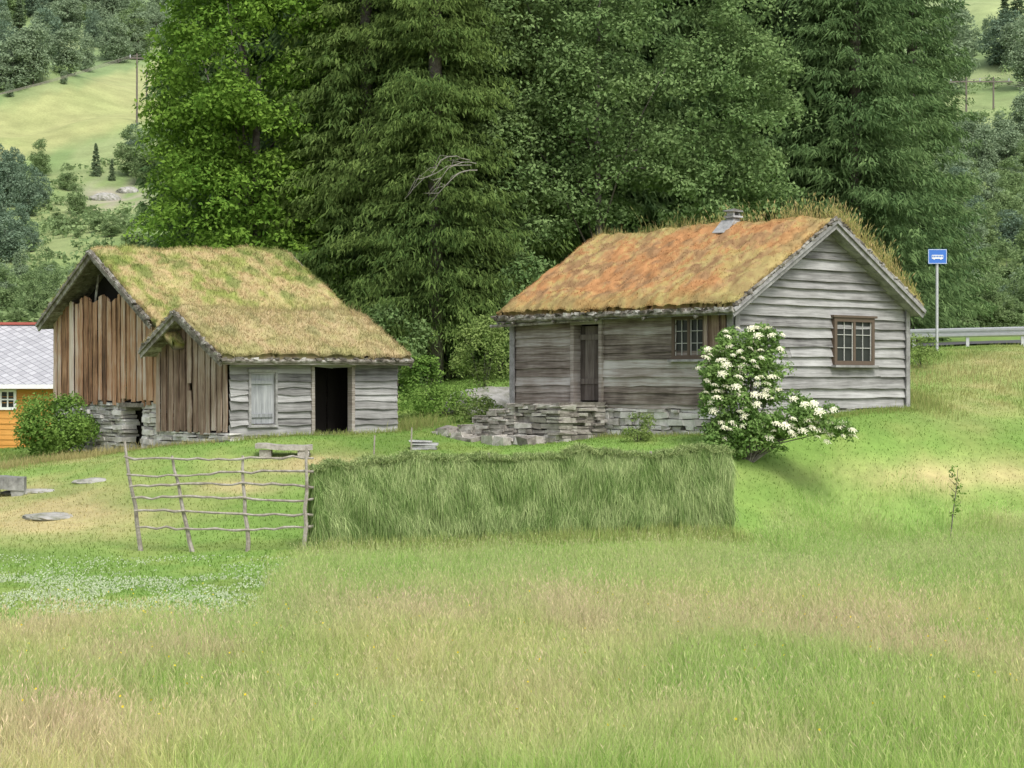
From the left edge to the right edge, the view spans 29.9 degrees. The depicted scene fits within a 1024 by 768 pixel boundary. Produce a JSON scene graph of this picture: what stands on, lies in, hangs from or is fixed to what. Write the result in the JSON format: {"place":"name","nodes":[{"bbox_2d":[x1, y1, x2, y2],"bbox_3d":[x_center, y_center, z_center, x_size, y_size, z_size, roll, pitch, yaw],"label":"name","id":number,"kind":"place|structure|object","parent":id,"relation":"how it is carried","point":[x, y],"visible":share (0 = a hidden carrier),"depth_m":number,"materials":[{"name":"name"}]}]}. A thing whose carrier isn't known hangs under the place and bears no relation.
{"place":"outdoors","nodes":[
{"label":"outdoors","id":0,"kind":"place"},
{"bbox_2d":[0,453,1023,767],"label":"meadow grass","id":1,"kind":"structure","parent":0,"point":[536,595],"depth_m":18.12,"materials":[{"name":"green plant"}]},
{"bbox_2d":[0,0,1023,767],"bbox_3d":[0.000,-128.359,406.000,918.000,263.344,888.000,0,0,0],"label":"ground","id":2,"kind":"structure","parent":0,"point":[72,120],"depth_m":39.63,"materials":[{"name":"green plant"}]},
{"bbox_2d":[0,267,22,312],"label":"hillside tree","id":3,"kind":"object","parent":2,"relation":"on","point":[8,297],"visible":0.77,"depth_m":93.80,"materials":[{"name":"green plant"}]},
{"bbox_2d":[0,475,26,496],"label":"stone bench","id":4,"kind":"object","parent":2,"relation":"on","point":[16,485],"visible":0.92,"depth_m":38.73,"materials":[{"name":"grey stone"}]},
{"bbox_2d":[0,150,28,205],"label":"hillside tree","id":5,"kind":"object","parent":2,"relation":"on","point":[7,182],"visible":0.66,"depth_m":193.84,"materials":[{"name":"green plant"}]},
{"bbox_2d":[0,209,29,261],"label":"hillside tree","id":6,"kind":"object","parent":2,"relation":"on","point":[10,244],"visible":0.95,"depth_m":154.65,"materials":[{"name":"green plant"}]},
{"bbox_2d":[0,26,33,87],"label":"hillside tree","id":7,"kind":"object","parent":2,"relation":"on","point":[16,69],"visible":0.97,"depth_m":285.96,"materials":[{"name":"green plant"}]},
{"bbox_2d":[5,202,30,238],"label":"hillside tree","id":8,"kind":"object","parent":2,"relation":"on","point":[20,208],"visible":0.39,"depth_m":168.92,"materials":[{"name":"green plant"}]},
{"bbox_2d":[11,0,27,31],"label":"hillside conifer","id":9,"kind":"object","parent":2,"relation":"on","point":[18,16],"visible":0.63,"depth_m":395.06,"materials":[{"name":"green plant"}]},
{"bbox_2d":[11,245,30,280],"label":"hillside tree","id":10,"kind":"object","parent":2,"relation":"on","point":[20,269],"visible":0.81,"depth_m":138.45,"materials":[{"name":"green plant"}]},
{"bbox_2d":[0,322,53,447],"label":"orange house","id":11,"kind":"structure","parent":2,"relation":"on","point":[26,359],"depth_m":58.55,"materials":[{"name":"paint"}]},
{"bbox_2d":[0,389,16,409],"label":"window","id":12,"kind":"structure","parent":11,"relation":"in","point":[7,396],"depth_m":57.93,"materials":[{"name":"white paint"}]},
{"bbox_2d":[8,163,45,215],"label":"hillside tree","id":13,"kind":"object","parent":2,"relation":"on","point":[27,195],"visible":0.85,"depth_m":188.92,"materials":[{"name":"green plant"}]},
{"bbox_2d":[21,221,43,251],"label":"hillside tree","id":14,"kind":"object","parent":2,"relation":"on","point":[33,238],"visible":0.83,"depth_m":162.96,"materials":[{"name":"green plant"}]},
{"bbox_2d":[19,278,47,321],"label":"hillside tree","id":15,"kind":"object","parent":2,"relation":"on","point":[36,304],"visible":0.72,"depth_m":90.14,"materials":[{"name":"green plant"}]},
{"bbox_2d":[14,17,55,83],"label":"hillside tree","id":16,"kind":"object","parent":2,"relation":"on","point":[36,34],"visible":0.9,"depth_m":288.51,"materials":[{"name":"green plant"}]},
{"bbox_2d":[27,138,52,174],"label":"hillside tree","id":17,"kind":"object","parent":2,"relation":"on","point":[40,158],"visible":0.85,"depth_m":219.38,"materials":[{"name":"green plant"}]},
{"bbox_2d":[30,273,53,302],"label":"hillside tree","id":18,"kind":"object","parent":2,"relation":"on","point":[47,294],"visible":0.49,"depth_m":99.14,"materials":[{"name":"green plant"}]},
{"bbox_2d":[32,171,53,206],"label":"hillside tree","id":19,"kind":"object","parent":2,"relation":"on","point":[42,191],"visible":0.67,"depth_m":195.27,"materials":[{"name":"green plant"}]},
{"bbox_2d":[30,246,62,275],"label":"hillside tree","id":20,"kind":"object","parent":2,"relation":"on","point":[50,253],"visible":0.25,"depth_m":130.04,"materials":[{"name":"green plant"}]},
{"bbox_2d":[30,6,64,53],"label":"hillside tree","id":21,"kind":"object","parent":2,"relation":"on","point":[54,21],"visible":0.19,"depth_m":359.04,"materials":[{"name":"green plant"}]},
{"bbox_2d":[22,512,72,520],"bbox_3d":[-8.790,2.529,36.567,1.179,0.166,1.540,0,0,0],"label":"flat rock","id":22,"kind":"object","parent":2,"relation":"on","point":[48,516],"visible":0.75,"depth_m":36.03,"materials":[{"name":"grey stone"}]},
{"bbox_2d":[39,270,65,303],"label":"hillside tree","id":23,"kind":"object","parent":2,"relation":"on","point":[58,277],"visible":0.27,"depth_m":101.25,"materials":[{"name":"green plant"}]},
{"bbox_2d":[8,391,102,457],"bbox_3d":[-10.847,1.054,45.983,2.161,1.828,2.234,0,0,0],"label":"shrub","id":24,"kind":"object","parent":2,"relation":"on","point":[55,436],"visible":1,"depth_m":45.60,"materials":[{"name":"green plant"}]},
{"bbox_2d":[50,0,83,35],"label":"hillside tree","id":25,"kind":"object","parent":2,"relation":"on","point":[74,9],"visible":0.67,"depth_m":383.96,"materials":[{"name":"green plant"}]},
{"bbox_2d":[49,22,85,73],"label":"hillside tree","id":26,"kind":"object","parent":2,"relation":"on","point":[67,56],"visible":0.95,"depth_m":297.85,"materials":[{"name":"green plant"}]},
{"bbox_2d":[58,162,78,189],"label":"hillside tree","id":27,"kind":"object","parent":2,"relation":"on","point":[67,176],"visible":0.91,"depth_m":210.84,"materials":[{"name":"green plant"}]},
{"bbox_2d":[64,182,86,212],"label":"hillside tree","id":28,"kind":"object","parent":2,"relation":"on","point":[75,199],"visible":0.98,"depth_m":190.86,"materials":[{"name":"green plant"}]},
{"bbox_2d":[75,32,96,70],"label":"hillside tree","id":29,"kind":"object","parent":2,"relation":"on","point":[87,43],"visible":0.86,"depth_m":326.37,"materials":[{"name":"green plant"}]},
{"bbox_2d":[80,9,106,46],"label":"hillside tree","id":30,"kind":"object","parent":2,"relation":"on","point":[93,29],"visible":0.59,"depth_m":375.51,"materials":[{"name":"green plant"}]},
{"bbox_2d":[94,10,118,59],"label":"hillside tree","id":31,"kind":"object","parent":2,"relation":"on","point":[101,41],"visible":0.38,"depth_m":349.43,"materials":[{"name":"green plant"}]},
{"bbox_2d":[100,215,120,236],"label":"hillside tree","id":32,"kind":"object","parent":2,"relation":"on","point":[108,229],"visible":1,"depth_m":168.21,"materials":[{"name":"green plant"}]},
{"bbox_2d":[103,12,134,62],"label":"hillside tree","id":33,"kind":"object","parent":2,"relation":"on","point":[117,50],"visible":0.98,"depth_m":341.56,"materials":[{"name":"green plant"}]},
{"bbox_2d":[112,124,143,175],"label":"hillside tree","id":34,"kind":"object","parent":2,"relation":"on","point":[127,164],"visible":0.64,"depth_m":220.28,"materials":[{"name":"green plant"}]},
{"bbox_2d":[119,218,152,246],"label":"hillside tree","id":35,"kind":"object","parent":2,"relation":"on","point":[131,243],"visible":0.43,"depth_m":159.13,"materials":[{"name":"green plant"}]},
{"bbox_2d":[121,14,153,56],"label":"hillside tree","id":36,"kind":"object","parent":2,"relation":"on","point":[140,22],"visible":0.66,"depth_m":349.36,"materials":[{"name":"green plant"}]},
{"bbox_2d":[123,7,153,56],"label":"hillside tree","id":37,"kind":"object","parent":2,"relation":"on","point":[142,14],"visible":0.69,"depth_m":350.51,"materials":[{"name":"green plant"}]},
{"bbox_2d":[130,26,146,59],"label":"hillside tree","id":38,"kind":"object","parent":2,"relation":"on","point":[140,49],"visible":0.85,"depth_m":347.97,"materials":[{"name":"green plant"}]},
{"bbox_2d":[128,127,164,181],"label":"hillside tree","id":39,"kind":"object","parent":2,"relation":"on","point":[142,162],"visible":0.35,"depth_m":215.98,"materials":[{"name":"green plant"}]},
{"bbox_2d":[143,5,166,44],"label":"hillside tree","id":40,"kind":"object","parent":2,"relation":"on","point":[161,17],"visible":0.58,"depth_m":365.53,"materials":[{"name":"green plant"}]},
{"bbox_2d":[0,554,318,623],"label":"white clover","id":41,"kind":"object","parent":2,"relation":"on","point":[104,588],"visible":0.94,"depth_m":26.14,"materials":[{"name":"green plant"}]},
{"bbox_2d":[35,243,350,451],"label":"turf roof barn","id":42,"kind":"structure","parent":2,"relation":"on","point":[107,309],"depth_m":46.35,"materials":[{"name":"plant"}]},
{"bbox_2d":[129,0,272,248],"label":"tree","id":43,"kind":"object","parent":2,"relation":"on","point":[202,75],"visible":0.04,"depth_m":68.94,"materials":[{"name":"green plant"}]},
{"bbox_2d":[123,0,400,299],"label":"linden tree","id":44,"kind":"object","parent":2,"relation":"on","point":[248,111],"visible":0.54,"depth_m":60.34,"materials":[{"name":"green plant"}]},
{"bbox_2d":[196,5,339,247],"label":"spruce tree","id":45,"kind":"object","parent":2,"relation":"on","point":[253,52],"visible":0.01,"depth_m":68.79,"materials":[{"name":"green plant"}]},
{"bbox_2d":[138,298,413,446],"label":"turf roof shed","id":46,"kind":"structure","parent":2,"relation":"on","point":[313,368],"depth_m":43.32,"materials":[{"name":"plant"}]},
{"bbox_2d":[251,374,273,423],"bbox_3d":[-5.546,0.320,42.558,0.632,1.128,0.072,0,0,-40],"label":"hatch door","id":47,"kind":"structure","parent":46,"relation":"in","point":[262,386],"depth_m":42.57,"materials":[{"name":"grey wood"}]},
{"bbox_2d":[255,443,312,456],"bbox_3d":[-4.769,1.412,40.298,1.200,0.351,0.444,0,0,0],"label":"stone bench","id":48,"kind":"object","parent":2,"relation":"on","point":[272,446],"visible":0.85,"depth_m":40.13,"materials":[{"name":"grey stone"}]},
{"bbox_2d":[228,0,377,243],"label":"spruce tree","id":49,"kind":"object","parent":2,"relation":"on","point":[275,38],"visible":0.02,"depth_m":67.19,"materials":[{"name":"green plant"}]},
{"bbox_2d":[259,0,476,382],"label":"spruce tree","id":50,"kind":"object","parent":2,"relation":"on","point":[341,77],"visible":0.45,"depth_m":59.39,"materials":[{"name":"green plant"}]},
{"bbox_2d":[329,257,408,381],"bbox_3d":[-4.538,-1.845,59.791,3.854,4.496,3.475,0,0,0],"label":"shrub","id":51,"kind":"object","parent":2,"relation":"on","point":[352,272],"visible":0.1,"depth_m":59.48,"materials":[{"name":"green plant"}]},
{"bbox_2d":[365,299,440,390],"bbox_3d":[-3.454,-1.061,56.920,2.748,2.938,2.711,0,0,0],"label":"shrub","id":52,"kind":"object","parent":2,"relation":"on","point":[380,318],"visible":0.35,"depth_m":56.56,"materials":[{"name":"green plant"}]},
{"bbox_2d":[124,442,715,551],"bbox_3d":[-1.115,1.943,33.467,11.047,1.935,1.343,0,0,-16],"label":"hay drying rack","id":53,"kind":"object","parent":2,"relation":"on","point":[247,529],"visible":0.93,"depth_m":32.28,"materials":[{"name":"grey wood"}]},
{"bbox_2d":[297,441,742,549],"bbox_3d":[0.349,1.987,33.985,8.585,1.970,0.886,0,0,-24],"label":"hanging hay","id":54,"kind":"object","parent":53,"relation":"hanging from","point":[429,493],"visible":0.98,"depth_m":33.70},
{"bbox_2d":[398,354,445,414],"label":"shrub","id":55,"kind":"object","parent":2,"relation":"on","point":[416,369],"visible":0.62,"depth_m":49.85,"materials":[{"name":"green plant"}]},
{"bbox_2d":[326,0,535,383],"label":"spruce tree","id":56,"kind":"object","parent":2,"relation":"on","point":[432,95],"visible":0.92,"depth_m":57.59,"materials":[{"name":"green plant"}]},
{"bbox_2d":[397,379,488,417],"bbox_3d":[-1.754,0.406,48.804,2.487,1.132,2.513,0,0,0],"label":"leafy plant","id":57,"kind":"object","parent":2,"relation":"on","point":[422,402],"visible":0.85,"depth_m":48.45,"materials":[{"name":"green plant"}]},
{"bbox_2d":[405,282,502,378],"bbox_3d":[-1.924,-1.724,59.880,3.560,3.378,3.518,0,0,31],"label":"shrub","id":58,"kind":"object","parent":2,"relation":"on","point":[448,357],"visible":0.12,"depth_m":59.30,"materials":[{"name":"green plant"}]},
{"bbox_2d":[442,386,508,414],"bbox_3d":[-0.574,0.634,49.442,2.634,1.161,2.773,0,0,0],"label":"rock outcrop","id":59,"kind":"object","parent":2,"relation":"on","point":[500,395],"visible":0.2,"depth_m":48.59,"materials":[{"name":"grey stone"}]},
{"bbox_2d":[450,395,501,423],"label":"leafy plant","id":60,"kind":"object","parent":2,"relation":"on","point":[488,404],"visible":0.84,"depth_m":46.64,"materials":[{"name":"green plant"}]},
{"bbox_2d":[447,313,508,387],"bbox_3d":[-0.853,-0.773,53.930,2.119,2.513,1.974,0,0,0],"label":"shrub","id":61,"kind":"object","parent":2,"relation":"on","point":[459,363],"visible":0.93,"depth_m":53.80,"materials":[{"name":"green plant"}]},
{"bbox_2d":[398,0,593,372],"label":"spruce tree","id":62,"kind":"object","parent":2,"relation":"on","point":[566,242],"visible":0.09,"depth_m":60.36,"materials":[{"name":"green plant"}]},
{"bbox_2d":[0,354,1023,554],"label":"rough grass","id":63,"kind":"structure","parent":2,"relation":"on","point":[919,400],"depth_m":41.89,"materials":[{"name":"green plant"}]},
{"bbox_2d":[0,43,1023,326],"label":"hillside scrub","id":64,"kind":"object","parent":2,"relation":"on","point":[66,231],"visible":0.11,"depth_m":176.54,"materials":[{"name":"green plant"}]},
{"bbox_2d":[418,0,613,365],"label":"spruce tree","id":65,"kind":"object","parent":2,"relation":"on","point":[577,232],"depth_m":65.55,"materials":[{"name":"green plant"}]},
{"bbox_2d":[482,250,555,359],"bbox_3d":[0.510,-2.066,58.054,3.227,4.032,3.310,0,0,0],"label":"shrub","id":66,"kind":"object","parent":2,"relation":"on","point":[539,266],"visible":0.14,"depth_m":57.76,"materials":[{"name":"green plant"}]},
{"bbox_2d":[432,402,607,445],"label":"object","id":67,"kind":"structure","parent":2,"relation":"on","point":[520,424],"depth_m":42.69,"materials":[{"name":"grey stone"}]},
{"bbox_2d":[537,0,655,273],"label":"spruce tree","id":68,"kind":"object","parent":2,"relation":"on","point":[586,231],"visible":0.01,"depth_m":66.50,"materials":[{"name":"green plant"}]},
{"bbox_2d":[504,0,702,362],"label":"spruce tree","id":69,"kind":"object","parent":2,"relation":"on","point":[650,202],"visible":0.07,"depth_m":66.43,"materials":[{"name":"green plant"}]},
{"bbox_2d":[445,0,818,279],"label":"alder tree","id":70,"kind":"object","parent":2,"relation":"on","point":[696,170],"visible":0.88,"depth_m":59.05,"materials":[{"name":"green plant"}]},
{"bbox_2d":[620,412,656,440],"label":"leafy plant","id":71,"kind":"object","parent":2,"relation":"on","point":[636,433],"visible":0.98,"depth_m":40.03,"materials":[{"name":"green plant"}]},
{"bbox_2d":[603,0,736,231],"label":"spruce tree","id":72,"kind":"object","parent":2,"relation":"on","point":[666,203],"visible":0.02,"depth_m":67.00,"materials":[{"name":"green plant"}]},
{"bbox_2d":[490,192,926,434],"bbox_3d":[4.453,-1.319,44.352,6.601,5.877,8.014,0,0,-41],"label":"turf roof cabin","id":73,"kind":"object","parent":2,"relation":"on","point":[621,325],"visible":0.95,"depth_m":42.35,"materials":[{"name":"wood"}]},
{"bbox_2d":[580,326,598,399],"bbox_3d":[1.788,-0.470,43.382,0.132,1.684,0.759,0,0,-41],"label":"door","id":74,"kind":"structure","parent":73,"relation":"in","point":[589,334],"depth_m":43.47,"materials":[{"name":"wood"}]},
{"bbox_2d":[667,316,704,361],"bbox_3d":[3.760,-0.997,40.887,0.185,1.045,1.120,0,0,-41],"label":"window","id":75,"kind":"structure","parent":73,"relation":"in","point":[690,333],"depth_m":40.90,"materials":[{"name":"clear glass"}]},
{"bbox_2d":[830,315,878,367],"bbox_3d":[7.564,-0.938,42.398,1.500,1.145,0.185,0,0,-41],"label":"window","id":76,"kind":"structure","parent":73,"relation":"in","point":[855,348],"depth_m":42.38,"materials":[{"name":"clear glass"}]},
{"bbox_2d":[622,0,832,229],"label":"spruce tree","id":77,"kind":"object","parent":2,"relation":"on","point":[677,22],"visible":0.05,"depth_m":67.09,"materials":[{"name":"green plant"}]},
{"bbox_2d":[693,322,859,462],"bbox_3d":[5.261,0.189,38.349,3.304,2.885,1.507,0,0,0],"label":"flowering bush","id":78,"kind":"object","parent":2,"relation":"on","point":[745,424],"visible":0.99,"depth_m":38.16,"materials":[{"name":"green plant"}]},
{"bbox_2d":[677,0,913,285],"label":"spruce tree","id":79,"kind":"object","parent":2,"relation":"on","point":[808,92],"visible":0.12,"depth_m":65.94,"materials":[{"name":"green plant"}]},
{"bbox_2d":[745,0,990,328],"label":"spruce tree","id":80,"kind":"object","parent":2,"relation":"on","point":[882,205],"visible":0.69,"depth_m":64.79,"materials":[{"name":"green plant"}]},
{"bbox_2d":[774,8,962,340],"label":"spruce tree","id":81,"kind":"object","parent":2,"relation":"on","point":[929,325],"depth_m":70.16,"materials":[{"name":"green plant"}]},
{"bbox_2d":[910,333,943,366],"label":"shrub","id":82,"kind":"object","parent":2,"relation":"on","point":[923,351],"visible":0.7,"depth_m":52.62,"materials":[{"name":"green plant"}]},
{"bbox_2d":[861,0,1002,342],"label":"spruce tree","id":83,"kind":"object","parent":2,"relation":"on","point":[935,12],"visible":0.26,"depth_m":69.25,"materials":[{"name":"green plant"}]},
{"bbox_2d":[928,249,946,350],"bbox_3d":[12.727,-2.408,57.482,0.560,3.252,0.126,0,0,0],"label":"bus stop sign","id":84,"kind":"object","parent":2,"relation":"on","point":[936,257],"visible":0.95,"depth_m":57.42,"materials":[{"name":"metal"}]},
{"bbox_2d":[919,0,979,94],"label":"hillside tree","id":85,"kind":"object","parent":2,"relation":"on","point":[963,43],"visible":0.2,"depth_m":280.46,"materials":[{"name":"green plant"}]},
{"bbox_2d":[910,327,1023,346],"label":"guard rail","id":86,"kind":"object","parent":2,"relation":"on","point":[967,333],"visible":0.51,"depth_m":60.47,"materials":[{"name":"metal"}]},
{"bbox_2d":[960,112,985,158],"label":"hillside tree","id":87,"kind":"object","parent":2,"relation":"on","point":[971,125],"visible":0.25,"depth_m":230.58,"materials":[{"name":"green plant"}]},
{"bbox_2d":[955,214,991,267],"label":"hillside tree","id":88,"kind":"object","parent":2,"relation":"on","point":[981,229],"visible":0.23,"depth_m":127.44,"materials":[{"name":"green plant"}]},
{"bbox_2d":[964,200,1001,259],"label":"hillside tree","id":89,"kind":"object","parent":2,"relation":"on","point":[989,237],"visible":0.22,"depth_m":132.16,"materials":[{"name":"green plant"}]},
{"bbox_2d":[967,117,999,174],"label":"hillside tree","id":90,"kind":"object","parent":2,"relation":"on","point":[986,154],"visible":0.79,"depth_m":204.77,"materials":[{"name":"green plant"}]},
{"bbox_2d":[968,252,1004,298],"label":"hillside tree","id":91,"kind":"object","parent":2,"relation":"on","point":[988,261],"visible":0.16,"depth_m":103.98,"materials":[{"name":"green plant"}]},
{"bbox_2d":[972,162,1004,219],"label":"hillside tree","id":92,"kind":"object","parent":2,"relation":"on","point":[991,178],"visible":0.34,"depth_m":160.60,"materials":[{"name":"green plant"}]},
{"bbox_2d":[976,276,1005,327],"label":"hillside tree","id":93,"kind":"object","parent":2,"relation":"on","point":[988,280],"visible":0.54,"depth_m":83.66,"materials":[{"name":"green plant"}]},
{"bbox_2d":[981,289,1009,326],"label":"hillside tree","id":94,"kind":"object","parent":2,"relation":"on","point":[1002,299],"visible":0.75,"depth_m":83.62,"materials":[{"name":"green plant"}]},
{"bbox_2d":[974,7,1022,64],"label":"hillside tree","id":95,"kind":"object","parent":2,"relation":"on","point":[996,28],"visible":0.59,"depth_m":306.44,"materials":[{"name":"green plant"}]},
{"bbox_2d":[984,238,1023,290],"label":"hillside tree","id":96,"kind":"object","parent":2,"relation":"on","point":[1008,270],"visible":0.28,"depth_m":106.48,"materials":[{"name":"green plant"}]},
{"bbox_2d":[984,172,1023,222],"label":"hillside tree","id":97,"kind":"object","parent":2,"relation":"on","point":[1000,197],"visible":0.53,"depth_m":155.54,"materials":[{"name":"green plant"}]},
{"bbox_2d":[991,110,1020,151],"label":"hillside tree","id":98,"kind":"object","parent":2,"relation":"on","point":[1010,121],"visible":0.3,"depth_m":230.64,"materials":[{"name":"green plant"}]},
{"bbox_2d":[991,122,1023,171],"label":"hillside tree","id":99,"kind":"object","parent":2,"relation":"on","point":[1004,152],"visible":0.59,"depth_m":206.71,"materials":[{"name":"green plant"}]},
{"bbox_2d":[991,208,1023,251],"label":"hillside tree","id":100,"kind":"object","parent":2,"relation":"on","point":[1008,234],"visible":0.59,"depth_m":135.79,"materials":[{"name":"green plant"}]},
{"bbox_2d":[997,155,1023,194],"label":"hillside tree","id":101,"kind":"object","parent":2,"relation":"on","point":[1005,162],"visible":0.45,"depth_m":190.58,"materials":[{"name":"green plant"}]},
{"bbox_2d":[998,15,1023,69],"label":"hillside tree","id":102,"kind":"object","parent":2,"relation":"on","point":[1008,45],"visible":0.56,"depth_m":302.24,"materials":[{"name":"green plant"}]},
{"bbox_2d":[1007,13,1023,86],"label":"hillside tree","id":103,"kind":"object","parent":2,"relation":"on","point":[1017,56],"visible":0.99,"depth_m":280.15,"materials":[{"name":"green plant"}]},
{"bbox_2d":[1007,87,1023,141],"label":"hillside tree","id":104,"kind":"object","parent":2,"relation":"on","point":[1017,105],"visible":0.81,"depth_m":232.49,"materials":[{"name":"green plant"}]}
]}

